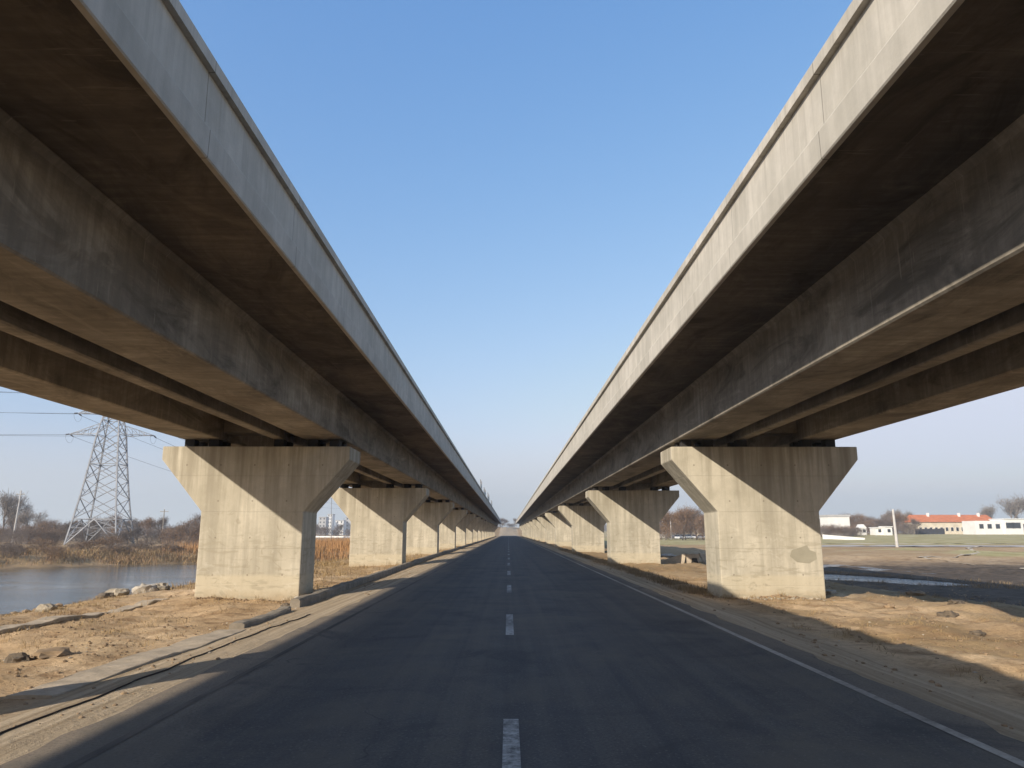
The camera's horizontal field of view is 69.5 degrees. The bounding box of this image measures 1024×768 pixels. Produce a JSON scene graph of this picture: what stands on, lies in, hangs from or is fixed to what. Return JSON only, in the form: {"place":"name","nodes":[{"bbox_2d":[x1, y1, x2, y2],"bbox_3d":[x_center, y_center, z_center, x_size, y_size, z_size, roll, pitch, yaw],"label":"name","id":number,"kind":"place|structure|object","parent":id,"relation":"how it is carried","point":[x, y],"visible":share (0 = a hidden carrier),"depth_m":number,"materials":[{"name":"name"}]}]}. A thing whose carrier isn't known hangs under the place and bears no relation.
{"place":"outdoors","nodes":[
{"label":"outdoors","id":0,"kind":"place"},
{"bbox_2d":[0,562,323,613],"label":"river water","id":1,"kind":"structure","parent":0,"point":[21,589],"depth_m":54.81,"materials":[{"name":"grey liquid"}]},
{"bbox_2d":[189,588,824,600],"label":"dry grass","id":2,"kind":"structure","parent":0,"point":[710,593],"depth_m":24.36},
{"bbox_2d":[0,536,1023,767],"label":"road","id":3,"kind":"structure","parent":0,"point":[508,652],"depth_m":9.06,"materials":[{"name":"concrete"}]},
{"bbox_2d":[0,527,1023,764],"bbox_3d":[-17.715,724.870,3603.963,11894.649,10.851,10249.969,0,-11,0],"label":"ground","id":4,"kind":"structure","parent":0,"point":[1002,665],"depth_m":17.49,"materials":[{"name":"soil"}]},
{"bbox_2d":[0,531,18,543],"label":"bare tree","id":5,"kind":"object","parent":4,"relation":"on","point":[7,538],"visible":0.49,"depth_m":159.99,"materials":[{"name":"plant"}]},
{"bbox_2d":[0,543,26,557],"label":"shrub","id":6,"kind":"object","parent":4,"relation":"on","point":[18,548],"visible":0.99,"depth_m":75.89,"materials":[{"name":"brown plant"}]},
{"bbox_2d":[0,488,33,541],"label":"bare tree","id":7,"kind":"object","parent":4,"relation":"on","point":[11,501],"visible":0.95,"depth_m":185.00,"materials":[{"name":"brown plant"}]},
{"bbox_2d":[3,652,33,662],"bbox_3d":[-8.399,4.707,12.601,0.455,0.231,0.406,-2,-11,8],"label":"rock","id":8,"kind":"object","parent":4,"relation":"on","point":[17,657],"visible":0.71,"depth_m":12.51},
{"bbox_2d":[5,529,31,543],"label":"bare tree","id":9,"kind":"object","parent":4,"relation":"on","point":[18,534],"visible":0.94,"depth_m":149.01,"materials":[{"name":"plant"}]},
{"bbox_2d":[0,503,37,530],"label":"bare tree","id":10,"kind":"object","parent":4,"relation":"on","point":[8,514],"visible":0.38,"depth_m":189.39,"materials":[{"name":"brown plant"}]},
{"bbox_2d":[10,510,50,539],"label":"bare tree","id":11,"kind":"object","parent":4,"relation":"on","point":[25,517],"visible":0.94,"depth_m":180.00,"materials":[{"name":"brown plant"}]},
{"bbox_2d":[19,525,48,543],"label":"bare tree","id":12,"kind":"object","parent":4,"relation":"on","point":[42,533],"visible":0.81,"depth_m":152.66,"materials":[{"name":"plant"}]},
{"bbox_2d":[24,538,61,553],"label":"shrub","id":13,"kind":"object","parent":4,"relation":"on","point":[48,542],"visible":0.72,"depth_m":83.54,"materials":[{"name":"brown plant"}]},
{"bbox_2d":[35,603,57,611],"bbox_3d":[-13.799,6.710,21.849,0.576,0.407,0.569,3,-12,-17],"label":"rock","id":14,"kind":"object","parent":4,"relation":"on","point":[47,607],"visible":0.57,"depth_m":21.75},
{"bbox_2d":[36,518,66,542],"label":"bare tree","id":15,"kind":"object","parent":4,"relation":"on","point":[46,525],"visible":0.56,"depth_m":164.95,"materials":[{"name":"brown plant"}]},
{"bbox_2d":[36,544,69,560],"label":"shrub","id":16,"kind":"object","parent":4,"relation":"on","point":[54,551],"visible":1,"depth_m":77.10,"materials":[{"name":"brown plant"}]},
{"bbox_2d":[32,647,77,659],"bbox_3d":[-7.976,4.711,12.865,0.680,0.208,0.693,-8,-14,36],"label":"rock","id":17,"kind":"object","parent":4,"relation":"on","point":[48,653],"visible":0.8,"depth_m":12.69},
{"bbox_2d":[46,528,64,543],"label":"bare tree","id":18,"kind":"object","parent":4,"relation":"on","point":[59,534],"visible":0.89,"depth_m":156.65,"materials":[{"name":"brown plant"}]},
{"bbox_2d":[58,520,79,542],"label":"bare tree","id":19,"kind":"object","parent":4,"relation":"on","point":[65,525],"visible":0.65,"depth_m":162.92,"materials":[{"name":"brown plant"}]},
{"bbox_2d":[0,598,167,632],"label":"concrete strip","id":20,"kind":"object","parent":4,"relation":"on","point":[42,621],"visible":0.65,"depth_m":18.47,"materials":[{"name":"concrete"}]},
{"bbox_2d":[71,539,100,549],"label":"shrub","id":21,"kind":"object","parent":4,"relation":"on","point":[88,544],"visible":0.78,"depth_m":86.06,"materials":[{"name":"brown plant"}]},
{"bbox_2d":[84,516,111,535],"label":"bare tree","id":22,"kind":"object","parent":4,"relation":"on","point":[93,523],"visible":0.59,"depth_m":185.25,"materials":[{"name":"brown plant"}]},
{"bbox_2d":[63,411,156,544],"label":"lattice pylon","id":23,"kind":"object","parent":4,"relation":"on","point":[90,463],"visible":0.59,"depth_m":159.10,"materials":[{"name":"metal"}]},
{"bbox_2d":[94,535,127,547],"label":"shrub","id":24,"kind":"object","parent":4,"relation":"on","point":[106,541],"visible":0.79,"depth_m":87.55,"materials":[{"name":"brown plant"}]},
{"bbox_2d":[102,512,123,534],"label":"bare tree","id":25,"kind":"object","parent":4,"relation":"on","point":[110,523],"visible":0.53,"depth_m":196.26,"materials":[{"name":"brown plant"}]},
{"bbox_2d":[97,543,133,554],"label":"shrub","id":26,"kind":"object","parent":4,"relation":"on","point":[120,545],"visible":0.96,"depth_m":83.27,"materials":[{"name":"brown plant"}]},
{"bbox_2d":[106,588,129,595],"bbox_3d":[-14.911,7.949,27.826,0.971,0.472,0.763,-7,-13,31],"label":"rock","id":27,"kind":"object","parent":4,"relation":"on","point":[120,591],"visible":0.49,"depth_m":27.71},
{"bbox_2d":[5,629,245,698],"bbox_3d":[-6.242,4.911,12.904,0.661,0.410,6.535,0,-11,2],"label":"concrete gutter","id":28,"kind":"object","parent":4,"relation":"on","point":[77,680],"visible":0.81,"depth_m":11.62,"materials":[{"name":"concrete"}]},
{"bbox_2d":[126,526,142,541],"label":"bare tree","id":29,"kind":"object","parent":4,"relation":"on","point":[136,532],"visible":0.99,"depth_m":158.34,"materials":[{"name":"brown plant"}]},
{"bbox_2d":[132,583,158,593],"bbox_3d":[-14.924,8.465,30.099,1.106,0.708,0.864,10,-15,-40],"label":"boulder","id":30,"kind":"object","parent":4,"relation":"on","point":[148,587],"visible":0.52,"depth_m":29.76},
{"bbox_2d":[130,540,161,549],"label":"shrub","id":31,"kind":"object","parent":4,"relation":"on","point":[145,544],"visible":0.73,"depth_m":90.11,"materials":[{"name":"brown plant"}]},
{"bbox_2d":[138,517,158,539],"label":"bare tree","id":32,"kind":"object","parent":4,"relation":"on","point":[148,523],"visible":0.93,"depth_m":183.66,"materials":[{"name":"brown plant"}]},
{"bbox_2d":[138,528,165,542],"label":"bare tree","id":33,"kind":"object","parent":4,"relation":"on","point":[147,535],"visible":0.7,"depth_m":166.20,"materials":[{"name":"brown plant"}]},
{"bbox_2d":[0,614,310,733],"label":"cable","id":34,"kind":"object","parent":4,"relation":"on","point":[19,725],"visible":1,"depth_m":10.04,"materials":[{"name":"rubber"}]},
{"bbox_2d":[150,516,169,536],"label":"bare tree","id":35,"kind":"object","parent":4,"relation":"on","point":[160,522],"visible":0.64,"depth_m":199.02,"materials":[{"name":"brown plant"}]},
{"bbox_2d":[155,583,169,590],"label":"rock","id":36,"kind":"object","parent":4,"relation":"on","point":[162,586],"visible":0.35,"depth_m":30.33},
{"bbox_2d":[152,542,186,552],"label":"shrub","id":37,"kind":"object","parent":4,"relation":"on","point":[167,545],"visible":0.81,"depth_m":88.66,"materials":[{"name":"brown plant"}]},
{"bbox_2d":[155,527,185,544],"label":"bare tree","id":38,"kind":"object","parent":4,"relation":"on","point":[171,532],"visible":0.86,"depth_m":151.43,"materials":[{"name":"brown plant"}]},
{"bbox_2d":[0,544,349,566],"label":"reeds","id":39,"kind":"object","parent":4,"relation":"on","point":[96,551],"visible":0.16,"depth_m":82.21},
{"bbox_2d":[0,562,372,650],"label":"dry grass","id":40,"kind":"structure","parent":4,"relation":"on","point":[96,599],"depth_m":20.93,"materials":[{"name":"plant"}]},
{"bbox_2d":[173,520,199,544],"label":"bare tree","id":41,"kind":"object","parent":4,"relation":"on","point":[186,526],"visible":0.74,"depth_m":147.21,"materials":[{"name":"brown plant"}]},
{"bbox_2d":[186,513,200,542],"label":"bare tree","id":42,"kind":"object","parent":4,"relation":"on","point":[196,519],"visible":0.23,"depth_m":162.18,"materials":[{"name":"brown plant"}]},
{"bbox_2d":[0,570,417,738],"bbox_3d":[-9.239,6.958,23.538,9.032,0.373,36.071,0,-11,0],"label":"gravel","id":43,"kind":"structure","parent":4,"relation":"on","point":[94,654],"depth_m":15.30,"materials":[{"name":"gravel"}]},
{"bbox_2d":[159,536,349,561],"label":"reeds","id":44,"kind":"object","parent":4,"relation":"on","point":[338,544],"visible":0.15,"depth_m":94.28,"materials":[{"name":"plant"}]},
{"bbox_2d":[229,606,290,628],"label":"broken kerb","id":45,"kind":"structure","parent":4,"relation":"on","point":[255,620],"depth_m":17.78,"materials":[{"name":"concrete"}]},
{"bbox_2d":[162,439,359,600],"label":"bridge pier","id":46,"kind":"structure","parent":4,"relation":"on","point":[260,507],"depth_m":25.09,"materials":[{"name":"concrete"}]},
{"bbox_2d":[199,366,452,484],"bbox_3d":[-8.865,3.048,38.544,9.770,2.850,24.160,0,-11,0],"label":"viaduct span","id":47,"kind":"object","parent":46,"relation":"on","point":[405,440],"visible":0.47,"depth_m":33.66,"materials":[{"name":"concrete"}]},
{"bbox_2d":[73,548,450,602],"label":"dry grass","id":48,"kind":"structure","parent":4,"relation":"on","point":[319,562],"depth_m":42.36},
{"bbox_2d":[318,517,328,534],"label":"distant building","id":49,"kind":"structure","parent":4,"relation":"on","point":[323,521],"depth_m":628.64,"materials":[{"name":"white concrete"}]},
{"bbox_2d":[328,514,334,534],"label":"distant building","id":50,"kind":"structure","parent":4,"relation":"on","point":[333,519],"depth_m":668.81,"materials":[{"name":"white concrete"}]},
{"bbox_2d":[335,520,346,534],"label":"distant building","id":51,"kind":"structure","parent":4,"relation":"on","point":[338,522],"depth_m":638.19,"materials":[{"name":"white concrete"}]},
{"bbox_2d":[331,484,428,566],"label":"bridge pier","id":52,"kind":"structure","parent":4,"relation":"on","point":[378,518],"depth_m":48.80,"materials":[{"name":"concrete"}]},
{"bbox_2d":[349,444,470,499],"bbox_3d":[-8.982,7.821,62.268,9.770,2.850,24.160,0,-11,0],"label":"viaduct span","id":53,"kind":"object","parent":52,"relation":"on","point":[440,479],"visible":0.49,"depth_m":58.18,"materials":[{"name":"concrete"}]},
{"bbox_2d":[290,536,495,607],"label":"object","id":54,"kind":"structure","parent":4,"relation":"on","point":[303,600],"depth_m":29.21,"materials":[{"name":"concrete"}]},
{"bbox_2d":[406,500,453,554],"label":"bridge pier","id":55,"kind":"structure","parent":4,"relation":"on","point":[425,520],"depth_m":72.43,"materials":[{"name":"concrete"}]},
{"bbox_2d":[425,473,479,507],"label":"viaduct span","id":56,"kind":"object","parent":55,"relation":"on","point":[459,493],"visible":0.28,"depth_m":83.43,"materials":[{"name":"concrete"}]},
{"bbox_2d":[0,516,899,532],"bbox_3d":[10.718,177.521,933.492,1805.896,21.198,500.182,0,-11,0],"label":"wood","id":57,"kind":"object","parent":4,"relation":"on","point":[198,525],"visible":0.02,"depth_m":752.46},
{"bbox_2d":[439,508,466,549],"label":"bridge pier","id":58,"kind":"structure","parent":4,"relation":"on","point":[452,520],"depth_m":96.16,"materials":[{"name":"concrete"}]},
{"bbox_2d":[453,487,484,512],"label":"viaduct span","id":59,"kind":"object","parent":58,"relation":"on","point":[470,502],"visible":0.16,"depth_m":108.11,"materials":[{"name":"concrete"}]},
{"bbox_2d":[456,513,474,545],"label":"bridge pier","id":60,"kind":"structure","parent":4,"relation":"on","point":[464,523],"depth_m":119.86,"materials":[{"name":"concrete"}]},
{"bbox_2d":[468,495,488,515],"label":"viaduct span","id":61,"kind":"object","parent":60,"relation":"on","point":[476,507],"visible":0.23,"depth_m":130.61,"materials":[{"name":"concrete"}]},
{"bbox_2d":[466,516,480,543],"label":"bridge pier","id":62,"kind":"structure","parent":4,"relation":"on","point":[469,529],"depth_m":143.58,"materials":[{"name":"concrete"}]},
{"bbox_2d":[475,502,491,517],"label":"viaduct span","id":63,"kind":"object","parent":62,"relation":"on","point":[481,510],"visible":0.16,"depth_m":152.51,"materials":[{"name":"concrete"}]},
{"bbox_2d":[473,518,484,541],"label":"bridge pier","id":64,"kind":"structure","parent":4,"relation":"on","point":[476,528],"depth_m":167.32,"materials":[{"name":"concrete"}]},
{"bbox_2d":[190,594,828,601],"bbox_3d":[-0.055,7.234,25.130,21.058,0.275,2.427,0,-11,0],"label":"rubble","id":65,"kind":"object","parent":4,"relation":"on","point":[245,599],"visible":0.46,"depth_m":24.30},
{"bbox_2d":[529,521,538,539],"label":"bridge pier","id":66,"kind":"structure","parent":4,"relation":"on","point":[536,530],"depth_m":201.08,"materials":[{"name":"concrete"}]},
{"bbox_2d":[532,518,544,541],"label":"bridge pier","id":67,"kind":"structure","parent":4,"relation":"on","point":[539,526],"depth_m":171.20,"materials":[{"name":"concrete"}]},
{"bbox_2d":[537,516,554,543],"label":"bridge pier","id":68,"kind":"structure","parent":4,"relation":"on","point":[547,525],"depth_m":141.29,"materials":[{"name":"concrete"}]},
{"bbox_2d":[525,501,543,518],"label":"viaduct span","id":69,"kind":"object","parent":68,"relation":"on","point":[535,511],"visible":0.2,"depth_m":155.12,"materials":[{"name":"concrete"}]},
{"bbox_2d":[545,511,571,546],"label":"bridge pier","id":70,"kind":"structure","parent":4,"relation":"on","point":[560,524],"depth_m":111.40,"materials":[{"name":"concrete"}]},
{"bbox_2d":[529,494,559,515],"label":"viaduct span","id":71,"kind":"object","parent":70,"relation":"on","point":[542,506],"visible":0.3,"depth_m":125.23,"materials":[{"name":"concrete"}]},
{"bbox_2d":[558,503,605,552],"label":"bridge pier","id":72,"kind":"structure","parent":4,"relation":"on","point":[587,523],"depth_m":81.55,"materials":[{"name":"concrete"}]},
{"bbox_2d":[534,480,591,510],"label":"viaduct span","id":73,"kind":"object","parent":72,"relation":"on","point":[552,498],"visible":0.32,"depth_m":94.59,"materials":[{"name":"concrete"}]},
{"bbox_2d":[585,487,678,563],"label":"bridge pier","id":74,"kind":"structure","parent":4,"relation":"on","point":[632,518],"depth_m":51.73,"materials":[{"name":"concrete"}]},
{"bbox_2d":[543,449,661,502],"bbox_3d":[8.509,9.031,68.282,9.770,2.850,30.460,0,-11,0],"label":"viaduct span","id":75,"kind":"object","parent":74,"relation":"on","point":[572,484],"visible":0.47,"depth_m":62.55,"materials":[{"name":"concrete"}]},
{"bbox_2d":[559,548,708,594],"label":"dry grass","id":76,"kind":"structure","parent":4,"relation":"on","point":[689,590],"depth_m":33.66,"materials":[{"name":"plant"}]},
{"bbox_2d":[660,511,679,539],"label":"bare tree","id":77,"kind":"object","parent":4,"relation":"on","point":[667,518],"visible":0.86,"depth_m":205.82,"materials":[{"name":"brown plant"}]},
{"bbox_2d":[661,553,705,563],"bbox_3d":[13.009,12.746,53.265,5.300,1.080,0.700,-2,-11,8],"label":"culvert","id":78,"kind":"object","parent":4,"relation":"on","point":[689,558],"visible":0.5,"depth_m":53.20,"materials":[{"name":"concrete"}]},
{"bbox_2d":[673,504,698,539],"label":"bare tree","id":79,"kind":"object","parent":4,"relation":"on","point":[684,514],"visible":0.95,"depth_m":213.62,"materials":[{"name":"brown plant"}]},
{"bbox_2d":[678,506,702,539],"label":"bare tree","id":80,"kind":"object","parent":4,"relation":"on","point":[696,514],"visible":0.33,"depth_m":224.66,"materials":[{"name":"brown plant"}]},
{"bbox_2d":[691,513,704,539],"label":"bare tree","id":81,"kind":"object","parent":4,"relation":"on","point":[701,522],"visible":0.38,"depth_m":209.92,"materials":[{"name":"brown plant"}]},
{"bbox_2d":[660,440,857,598],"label":"bridge pier","id":82,"kind":"structure","parent":4,"relation":"on","point":[760,507],"depth_m":25.18,"materials":[{"name":"concrete"}]},
{"bbox_2d":[563,365,820,486],"bbox_3d":[8.648,3.350,40.048,9.770,2.850,27.060,0,-11,0],"label":"viaduct span","id":83,"kind":"object","parent":82,"relation":"on","point":[612,441],"visible":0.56,"depth_m":34.32,"materials":[{"name":"concrete"}]},
{"bbox_2d":[744,596,834,600],"bbox_3d":[9.178,6.966,23.814,3.585,0.249,1.031,0,-11,0],"label":"rubble","id":84,"kind":"object","parent":4,"relation":"on","point":[792,598],"visible":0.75,"depth_m":23.52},
{"bbox_2d":[598,559,1023,681],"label":"dry grass","id":85,"kind":"structure","parent":4,"relation":"on","point":[942,597],"depth_m":19.03,"materials":[{"name":"plant"}]},
{"bbox_2d":[819,515,849,534],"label":"building","id":86,"kind":"structure","parent":4,"relation":"on","point":[843,520],"depth_m":258.28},
{"bbox_2d":[826,523,845,535],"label":"bare tree","id":87,"kind":"object","parent":4,"relation":"on","point":[837,528],"visible":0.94,"depth_m":233.76,"materials":[{"name":"brown plant"}]},
{"bbox_2d":[822,535,864,539],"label":"wall","id":88,"kind":"structure","parent":4,"relation":"on","point":[839,537],"depth_m":204.03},
{"bbox_2d":[849,513,867,526],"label":"bare tree","id":89,"kind":"object","parent":4,"relation":"on","point":[855,518],"visible":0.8,"depth_m":283.13,"materials":[{"name":"brown plant"}]},
{"bbox_2d":[869,527,882,534],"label":"kiosk","id":90,"kind":"object","parent":4,"relation":"on","point":[876,530],"visible":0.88,"depth_m":255.69,"materials":[{"name":"white concrete"}]},
{"bbox_2d":[878,526,892,534],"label":"kiosk","id":91,"kind":"object","parent":4,"relation":"on","point":[887,530],"visible":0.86,"depth_m":253.73,"materials":[{"name":"white concrete"}]},
{"bbox_2d":[892,509,898,546],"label":"utility pole","id":92,"kind":"object","parent":4,"relation":"on","point":[895,531],"visible":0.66,"depth_m":110.05,"materials":[{"name":"concrete"}]},
{"bbox_2d":[823,565,975,585],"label":"puddle water","id":93,"kind":"structure","parent":4,"relation":"on","point":[867,578],"depth_m":43.82,"materials":[{"name":"grey liquid"}]},
{"bbox_2d":[891,512,908,533],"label":"bare tree","id":94,"kind":"object","parent":4,"relation":"on","point":[903,518],"visible":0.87,"depth_m":286.35,"materials":[{"name":"brown plant"}]},
{"bbox_2d":[905,590,925,595],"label":"earth clod","id":95,"kind":"object","parent":4,"relation":"on","point":[919,593],"visible":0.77,"depth_m":25.60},
{"bbox_2d":[824,570,1022,588],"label":"marsh weeds","id":96,"kind":"object","parent":4,"relation":"on","point":[886,574],"visible":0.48,"depth_m":39.48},
{"bbox_2d":[915,528,944,533],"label":"sheeted fence","id":97,"kind":"object","parent":4,"relation":"on","point":[931,531],"visible":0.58,"depth_m":287.11,"materials":[{"name":"metal"}]},
{"bbox_2d":[936,611,959,617],"bbox_3d":[11.556,6.122,19.517,0.568,0.264,0.542,-5,-12,23],"label":"earth clod","id":98,"kind":"object","parent":4,"relation":"on","point":[949,614],"visible":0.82,"depth_m":19.39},
{"bbox_2d":[905,513,991,533],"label":"long building","id":99,"kind":"structure","parent":4,"relation":"on","point":[950,524],"depth_m":296.65,"materials":[{"name":"orange tile"}]},
{"bbox_2d":[977,503,996,517],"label":"bare tree","id":100,"kind":"object","parent":4,"relation":"on","point":[987,511],"visible":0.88,"depth_m":326.24,"materials":[{"name":"brown plant"}]},
{"bbox_2d":[962,518,1023,534],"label":"white annex","id":101,"kind":"object","parent":4,"relation":"on","point":[1006,526],"visible":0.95,"depth_m":275.62,"materials":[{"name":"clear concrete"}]},
{"bbox_2d":[997,493,1023,517],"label":"bare tree","id":102,"kind":"object","parent":4,"relation":"on","point":[1018,505],"visible":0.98,"depth_m":319.75,"materials":[{"name":"brown plant"}]},
{"bbox_2d":[0,0,1023,532],"label":"sky","id":103,"kind":"structure","parent":0,"point":[511,190],"materials":[{"name":"blue"}]},
{"bbox_2d":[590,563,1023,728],"bbox_3d":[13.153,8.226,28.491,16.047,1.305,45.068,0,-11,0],"label":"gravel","id":104,"kind":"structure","parent":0,"point":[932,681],"depth_m":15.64,"materials":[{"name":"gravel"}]},
{"bbox_2d":[821,543,1012,543],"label":"path","id":105,"kind":"structure","parent":0,"point":[918,543],"depth_m":141.72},
{"bbox_2d":[822,545,1023,546],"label":"side road","id":106,"kind":"structure","parent":0,"point":[932,545],"depth_m":120.70,"materials":[{"name":"asphalt"}]},
{"bbox_3d":[-8.643,-1.644,-7.439,6.440,6.088,1.850,0,-11,0],"label":"bridge pier","id":107,"kind":"object","parent":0,"visible":0},
{"bbox_2d":[0,0,404,440],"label":"viaduct span","id":108,"kind":"object","parent":107,"relation":"on","point":[171,263],"visible":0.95,"depth_m":11.27,"materials":[{"name":"concrete"}]},
{"label":"bridge pier","id":109,"kind":"object","parent":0,"visible":0},
{"bbox_2d":[617,0,1023,441],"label":"viaduct span","id":110,"kind":"object","parent":109,"relation":"on","point":[853,263],"visible":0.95,"depth_m":11.37,"materials":[{"name":"concrete"}]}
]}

